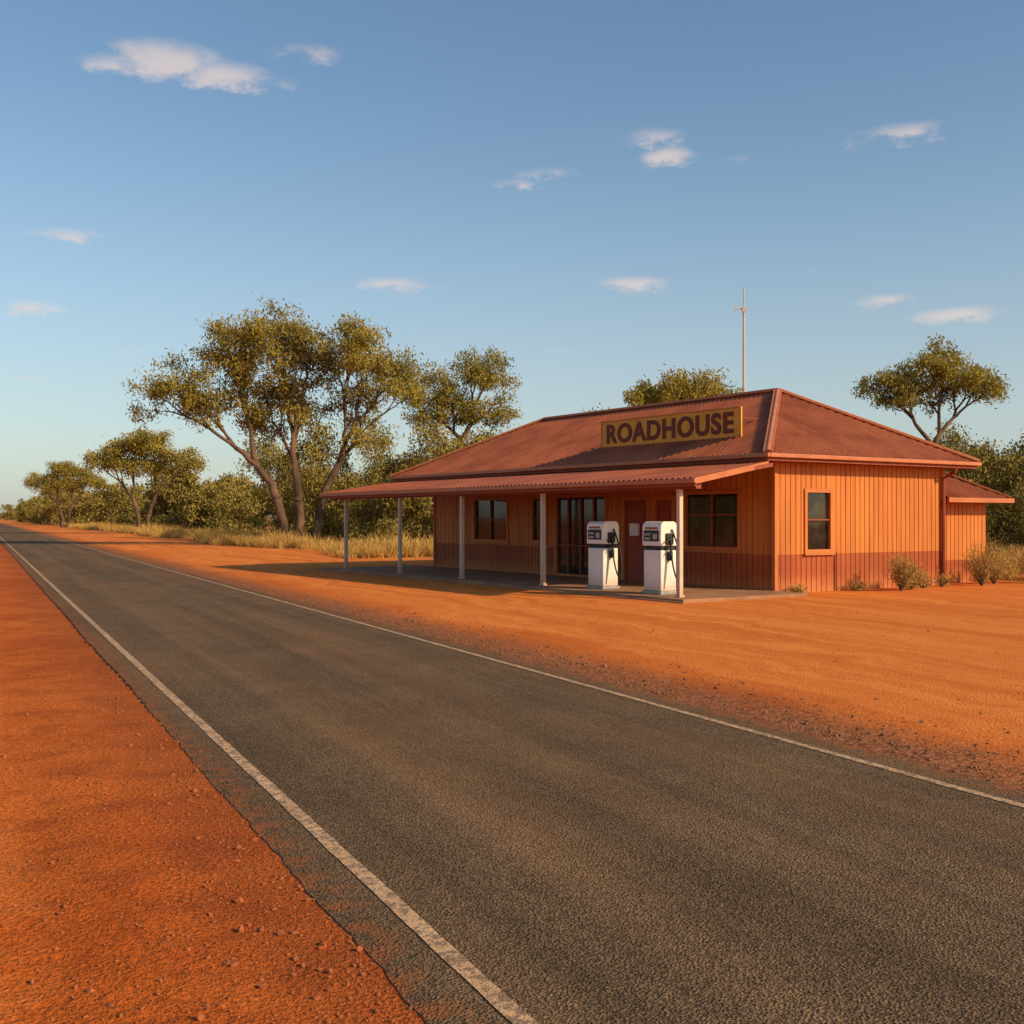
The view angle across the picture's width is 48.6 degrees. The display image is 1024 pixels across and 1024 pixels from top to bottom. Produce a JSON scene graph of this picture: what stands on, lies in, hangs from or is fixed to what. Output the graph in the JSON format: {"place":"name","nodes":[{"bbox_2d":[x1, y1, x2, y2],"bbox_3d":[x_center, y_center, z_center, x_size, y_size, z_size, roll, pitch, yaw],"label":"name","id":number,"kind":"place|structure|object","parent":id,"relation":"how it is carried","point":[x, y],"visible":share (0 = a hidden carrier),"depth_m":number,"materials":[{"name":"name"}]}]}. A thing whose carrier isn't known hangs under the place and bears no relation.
{"place":"outdoors","nodes":[
{"label":"outdoors","id":0,"kind":"place"},
{"bbox_2d":[0,523,1023,1023],"bbox_3d":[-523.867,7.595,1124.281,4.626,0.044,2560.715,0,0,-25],"label":"road","id":1,"kind":"structure","parent":0,"point":[540,849],"depth_m":6.22,"materials":[{"name":"grey asphalt"}]},
{"bbox_2d":[0,524,1023,1023],"bbox_3d":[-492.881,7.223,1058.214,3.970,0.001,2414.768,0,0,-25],"label":"road edge lines","id":2,"kind":"object","parent":1,"relation":"on","point":[476,978],"visible":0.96,"depth_m":6.39,"materials":[{"name":"paint"}]},
{"bbox_2d":[0,518,1023,1023],"bbox_3d":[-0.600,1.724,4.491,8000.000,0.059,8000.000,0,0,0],"label":"ground","id":3,"kind":"structure","parent":0,"point":[776,648],"depth_m":9.41,"materials":[{"name":"orange soil"}]},
{"bbox_2d":[37,477,85,524],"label":"gum tree","id":4,"kind":"object","parent":3,"relation":"on","point":[53,493],"visible":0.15,"depth_m":258.95,"materials":[{"name":"green plant"}]},
{"bbox_2d":[20,460,108,527],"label":"gum tree","id":5,"kind":"object","parent":3,"relation":"on","point":[66,470],"visible":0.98,"depth_m":197.11,"materials":[{"name":"green plant"}]},
{"bbox_2d":[78,425,210,528],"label":"gum tree","id":6,"kind":"object","parent":3,"relation":"on","point":[140,445],"visible":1,"depth_m":119.47,"materials":[{"name":"green plant"}]},
{"bbox_2d":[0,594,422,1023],"bbox_3d":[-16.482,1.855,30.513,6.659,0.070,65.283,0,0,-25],"label":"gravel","id":7,"kind":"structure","parent":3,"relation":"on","point":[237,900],"depth_m":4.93,"materials":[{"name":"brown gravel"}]},
{"bbox_2d":[119,292,435,539],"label":"gum tree","id":8,"kind":"object","parent":3,"relation":"on","point":[240,364],"visible":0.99,"depth_m":67.75,"materials":[{"name":"green plant"}]},
{"bbox_2d":[397,344,522,446],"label":"gum tree","id":9,"kind":"object","parent":3,"relation":"on","point":[483,378],"visible":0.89,"depth_m":77.83,"materials":[{"name":"green plant"}]},
{"bbox_2d":[0,403,1023,547],"bbox_3d":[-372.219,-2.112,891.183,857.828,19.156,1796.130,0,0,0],"label":"background trees","id":10,"kind":"object","parent":3,"relation":"on","point":[229,501],"visible":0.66,"depth_m":81.63,"materials":[{"name":"green plant"}]},
{"bbox_2d":[63,520,1023,580],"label":"dry grass","id":11,"kind":"structure","parent":3,"relation":"on","point":[380,547],"depth_m":63.96,"materials":[{"name":"beige plant"}]},
{"bbox_2d":[314,565,807,603],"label":"verandah floor","id":12,"kind":"structure","parent":3,"relation":"on","point":[629,589],"depth_m":27.95,"materials":[{"name":"concrete"}]},
{"bbox_2d":[343,489,684,597],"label":"verandah posts","id":13,"kind":"object","parent":12,"relation":"on","point":[679,526],"visible":0.86,"depth_m":27.24,"materials":[{"name":"white wood"}]},
{"bbox_2d":[329,463,772,499],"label":"verandah beams","id":14,"kind":"structure","parent":13,"relation":"on","point":[698,486],"depth_m":26.62,"materials":[{"name":"brown wood"}]},
{"bbox_2d":[322,460,770,493],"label":"verandah roof","id":15,"kind":"structure","parent":14,"relation":"on","point":[660,473],"depth_m":28.27,"materials":[{"name":"brown metal"}]},
{"bbox_2d":[322,483,696,498],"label":"verandah fascia","id":16,"kind":"structure","parent":15,"relation":"attached to","point":[555,489],"depth_m":27.29,"materials":[{"name":"brown metal"}]},
{"bbox_2d":[320,461,768,496],"bbox_3d":[-0.231,-0.797,30.712,2.810,0.560,17.958,0,0,-34],"label":"verandah bargeboard","id":17,"kind":"object","parent":15,"relation":"attached to","point":[713,476],"visible":0.86,"depth_m":25.46,"materials":[{"name":"brown wood"}]},
{"bbox_2d":[412,460,964,480],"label":"soffit","id":18,"kind":"structure","parent":13,"relation":"on","point":[760,461],"depth_m":27.36,"materials":[{"name":"brown wood"}]},
{"bbox_2d":[393,457,976,481],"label":"fascia","id":19,"kind":"structure","parent":18,"relation":"on","point":[734,460],"depth_m":27.57,"materials":[{"name":"brown metal"}]},
{"bbox_2d":[389,452,981,479],"bbox_3d":[3.852,-1.190,33.863,7.720,0.095,17.470,0,0,-34],"label":"gutter","id":20,"kind":"object","parent":18,"relation":"on","point":[780,455],"visible":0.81,"depth_m":27.50,"materials":[{"name":"brown metal"}]},
{"bbox_2d":[395,391,975,475],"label":"hip roof","id":21,"kind":"structure","parent":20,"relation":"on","point":[803,427],"depth_m":28.93,"materials":[{"name":"red metal"}]},
{"bbox_2d":[601,406,758,447],"bbox_3d":[4.287,-2.070,29.052,1.050,0.805,5.270,0,0,-34],"label":"roadhouse sign","id":22,"kind":"object","parent":21,"relation":"attached to","point":[720,423],"visible":0.99,"depth_m":28.50,"materials":[{"name":"yellow metal"}]},
{"bbox_2d":[390,388,979,476],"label":"ridge and hip capping","id":23,"kind":"structure","parent":21,"relation":"on","point":[771,426],"depth_m":29.20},
{"bbox_2d":[586,521,621,589],"bbox_3d":[2.174,0.986,25.942,0.508,1.550,0.928,0,0,-34],"label":"fuel pump","id":24,"kind":"object","parent":12,"relation":"on","point":[602,539],"visible":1,"depth_m":25.84,"materials":[{"name":"white metal"}]},
{"bbox_2d":[589,532,599,537],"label":"price windows","id":25,"kind":"structure","parent":24,"relation":"in","point":[597,534],"depth_m":25.90,"materials":[{"name":"grey glass"}]},
{"bbox_2d":[589,551,601,582],"bbox_3d":[1.905,1.261,25.946,0.007,0.720,0.460,0,0,-34],"label":"cabinet door","id":26,"kind":"structure","parent":24,"relation":"in","point":[595,557],"depth_m":25.93,"materials":[{"name":"white metal"}]},
{"bbox_2d":[642,521,676,594],"bbox_3d":[3.251,0.977,24.160,0.508,1.550,0.928,0,0,-34],"label":"fuel pump","id":27,"kind":"object","parent":12,"relation":"on","point":[659,544],"visible":0.87,"depth_m":24.06,"materials":[{"name":"white metal"}]},
{"bbox_2d":[645,533,656,539],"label":"price windows","id":28,"kind":"structure","parent":27,"relation":"in","point":[654,535],"depth_m":24.18,"materials":[{"name":"grey glass"}]},
{"bbox_2d":[645,554,658,587],"bbox_3d":[2.982,1.252,24.164,0.007,0.720,0.460,0,0,-34],"label":"cabinet door","id":29,"kind":"structure","parent":27,"relation":"in","point":[651,560],"depth_m":24.14,"materials":[{"name":"white metal"}]},
{"bbox_2d":[284,596,1023,788],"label":"gravel","id":30,"kind":"structure","parent":3,"relation":"on","point":[891,743],"depth_m":11.41,"materials":[{"name":"brown gravel"}]},
{"bbox_2d":[622,364,742,406],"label":"gum tree","id":31,"kind":"object","parent":3,"relation":"on","point":[675,388],"visible":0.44,"depth_m":60.05,"materials":[{"name":"green plant"}]},
{"bbox_2d":[734,288,747,391],"bbox_3d":[7.290,-2.611,36.065,0.415,9.000,0.103,0,0,0],"label":"radio antenna mast","id":32,"kind":"object","parent":3,"relation":"on","point":[743,308],"visible":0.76,"depth_m":36.05,"materials":[{"name":"grey metal"}]},
{"bbox_2d":[785,583,809,593],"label":"shrub","id":33,"kind":"object","parent":3,"relation":"on","point":[793,589],"visible":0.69,"depth_m":25.28,"materials":[{"name":"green plant"}]},
{"bbox_2d":[846,578,870,590],"bbox_3d":[8.079,1.732,26.380,0.523,0.436,0.525,0,0,-19],"label":"shrub","id":34,"kind":"object","parent":3,"relation":"on","point":[859,587],"visible":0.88,"depth_m":26.36,"materials":[{"name":"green plant"}]},
{"bbox_2d":[778,551,941,591],"bbox_3d":[8.398,1.433,27.066,6.080,0.918,0.018,0,0,-34],"label":"wainscot","id":35,"kind":"object","parent":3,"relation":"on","point":[815,573],"visible":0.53,"depth_m":26.71,"materials":[{"name":"red metal"}]},
{"bbox_2d":[886,553,922,590],"bbox_3d":[9.076,1.392,26.273,0.828,0.962,0.943,0,0,0],"label":"shrub","id":36,"kind":"object","parent":3,"relation":"on","point":[901,577],"visible":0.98,"depth_m":26.16,"materials":[{"name":"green plant"}]},
{"bbox_2d":[890,562,934,589],"bbox_3d":[9.413,1.531,26.794,1.047,0.752,0.917,0,0,0],"label":"shrub","id":37,"kind":"object","parent":3,"relation":"on","point":[921,575],"visible":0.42,"depth_m":26.67,"materials":[{"name":"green plant"}]},
{"bbox_2d":[919,572,936,588],"bbox_3d":[9.972,1.696,27.514,0.604,0.490,0.717,0,0,-38],"label":"shrub","id":38,"kind":"object","parent":3,"relation":"on","point":[925,584],"visible":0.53,"depth_m":27.45,"materials":[{"name":"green plant"}]},
{"bbox_2d":[851,333,1015,444],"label":"gum tree","id":39,"kind":"object","parent":3,"relation":"on","point":[973,383],"visible":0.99,"depth_m":64.55,"materials":[{"name":"green plant"}]},
{"bbox_2d":[930,570,954,586],"bbox_3d":[10.606,1.677,28.023,0.665,0.510,0.698,0,0,0],"label":"shrub","id":40,"kind":"object","parent":3,"relation":"on","point":[944,582],"visible":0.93,"depth_m":27.95,"materials":[{"name":"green plant"}]},
{"bbox_2d":[946,559,985,582],"bbox_3d":[11.704,1.582,29.769,2.416,0.648,0.022,0,0,-34],"label":"annex wainscot","id":41,"kind":"object","parent":3,"relation":"on","point":[956,572],"visible":0.34,"depth_m":29.79,"materials":[{"name":"red metal"}]},
{"bbox_2d":[956,538,1006,585],"bbox_3d":[11.795,1.273,28.397,1.138,1.222,1.200,0,0,0],"label":"shrub","id":42,"kind":"object","parent":3,"relation":"on","point":[978,570],"visible":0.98,"depth_m":28.36,"materials":[{"name":"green plant"}]},
{"bbox_2d":[978,549,1013,583],"bbox_3d":[12.418,1.335,29.137,0.953,1.105,1.022,0,0,0],"label":"shrub","id":43,"kind":"object","parent":3,"relation":"on","point":[994,579],"visible":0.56,"depth_m":29.04,"materials":[{"name":"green plant"}]},
{"bbox_2d":[986,533,1017,576],"bbox_3d":[13.187,1.235,31.005,1.190,1.326,1.299,0,0,32],"label":"shrub","id":44,"kind":"object","parent":3,"relation":"on","point":[1007,557],"visible":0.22,"depth_m":30.92,"materials":[{"name":"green plant"}]},
{"bbox_2d":[1006,543,1023,567],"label":"shrub","id":45,"kind":"object","parent":3,"relation":"on","point":[1016,556],"visible":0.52,"depth_m":31.64,"materials":[{"name":"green plant"}]},
{"bbox_2d":[1008,544,1023,577],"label":"shrub","id":46,"kind":"object","parent":3,"relation":"on","point":[1019,562],"visible":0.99,"depth_m":29.66,"materials":[{"name":"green plant"}]},
{"bbox_2d":[0,0,1023,517],"label":"sky","id":47,"kind":"structure","parent":0,"point":[590,193],"materials":[{"name":"blue"}]},
{"bbox_2d":[435,462,771,554],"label":"front wall","id":48,"kind":"structure","parent":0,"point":[754,487],"depth_m":29.92,"materials":[{"name":"orange metal"}]},
{"bbox_2d":[435,543,771,589],"bbox_3d":[1.649,1.457,31.676,0.018,0.918,15.200,0,0,-34],"label":"wainscot","id":49,"kind":"object","parent":48,"relation":"attached to","point":[749,571],"visible":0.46,"depth_m":27.82,"materials":[{"name":"red metal"}]},
{"bbox_2d":[621,495,674,579],"bbox_3d":[3.497,0.682,28.976,0.130,2.180,2.070,0,0,-34],"label":"door frame","id":50,"kind":"object","parent":48,"relation":"in","point":[655,499],"visible":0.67,"depth_m":29.26,"materials":[{"name":"brown wood"}]},
{"bbox_2d":[629,523,639,535],"bbox_3d":[3.175,0.454,29.369,0.072,0.320,0.340,0,0,-34],"label":"notice box","id":51,"kind":"object","parent":50,"relation":"attached to","point":[634,529],"visible":1,"depth_m":29.32,"materials":[{"name":"white"}]},
{"bbox_2d":[626,500,670,580],"bbox_3d":[3.511,0.737,28.986,0.055,2.070,1.850,0,0,-34],"label":"door","id":52,"kind":"structure","parent":50,"relation":"in","point":[635,513],"depth_m":29.33,"materials":[{"name":"brown wood"}]},
{"bbox_2d":[471,542,834,554],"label":"window sills","id":53,"kind":"structure","parent":48,"relation":"attached to","point":[683,549],"depth_m":26.97,"materials":[{"name":"brown wood"}]},
{"bbox_2d":[778,462,941,554],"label":"end wall","id":54,"kind":"structure","parent":48,"relation":"attached to","point":[887,509],"depth_m":27.15,"materials":[{"name":"orange metal"}]},
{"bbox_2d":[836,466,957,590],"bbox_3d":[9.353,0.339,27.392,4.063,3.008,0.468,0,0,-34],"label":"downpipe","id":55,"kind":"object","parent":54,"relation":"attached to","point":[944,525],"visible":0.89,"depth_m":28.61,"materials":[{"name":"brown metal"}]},
{"bbox_2d":[473,489,832,576],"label":"window frames","id":56,"kind":"structure","parent":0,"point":[685,525],"depth_m":27.78,"materials":[{"name":"brown wood"}]},
{"bbox_2d":[475,494,829,574],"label":"sashes","id":57,"kind":"object","parent":56,"relation":"on","point":[711,515],"visible":0.87,"depth_m":31.29,"materials":[{"name":"brown wood"}]},
{"bbox_2d":[476,492,827,574],"bbox_3d":[3.118,0.653,31.175,1.792,2.205,12.622,0,0,-34],"label":"window glass","id":58,"kind":"object","parent":57,"relation":"in","point":[725,530],"visible":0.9,"depth_m":27.78,"materials":[{"name":"black glass"}]},
{"bbox_2d":[433,462,943,590],"bbox_3d":[4.164,0.412,33.368,6.145,2.986,15.265,0,0,-34],"label":"corner trim","id":59,"kind":"object","parent":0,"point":[775,527],"visible":0.52,"depth_m":25.36,"materials":[{"name":"metal"}]},
{"bbox_2d":[437,602,1021,722],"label":"gravel","id":60,"kind":"structure","parent":0,"point":[751,657],"depth_m":15.79,"materials":[{"name":"brown gravel"}]},
{"bbox_2d":[945,500,985,559],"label":"annex wall","id":61,"kind":"structure","parent":0,"point":[965,523],"depth_m":29.92,"materials":[{"name":"orange metal"}]},
{"bbox_2d":[879,457,1008,498],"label":"annex roof","id":62,"kind":"structure","parent":61,"relation":"on","point":[957,487],"depth_m":29.91,"materials":[{"name":"brown metal"}]},
{"bbox_2d":[944,471,1013,502],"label":"annex fascia","id":63,"kind":"structure","parent":62,"relation":"attached to","point":[985,500],"depth_m":29.74,"materials":[{"name":"brown wood"}]}
]}

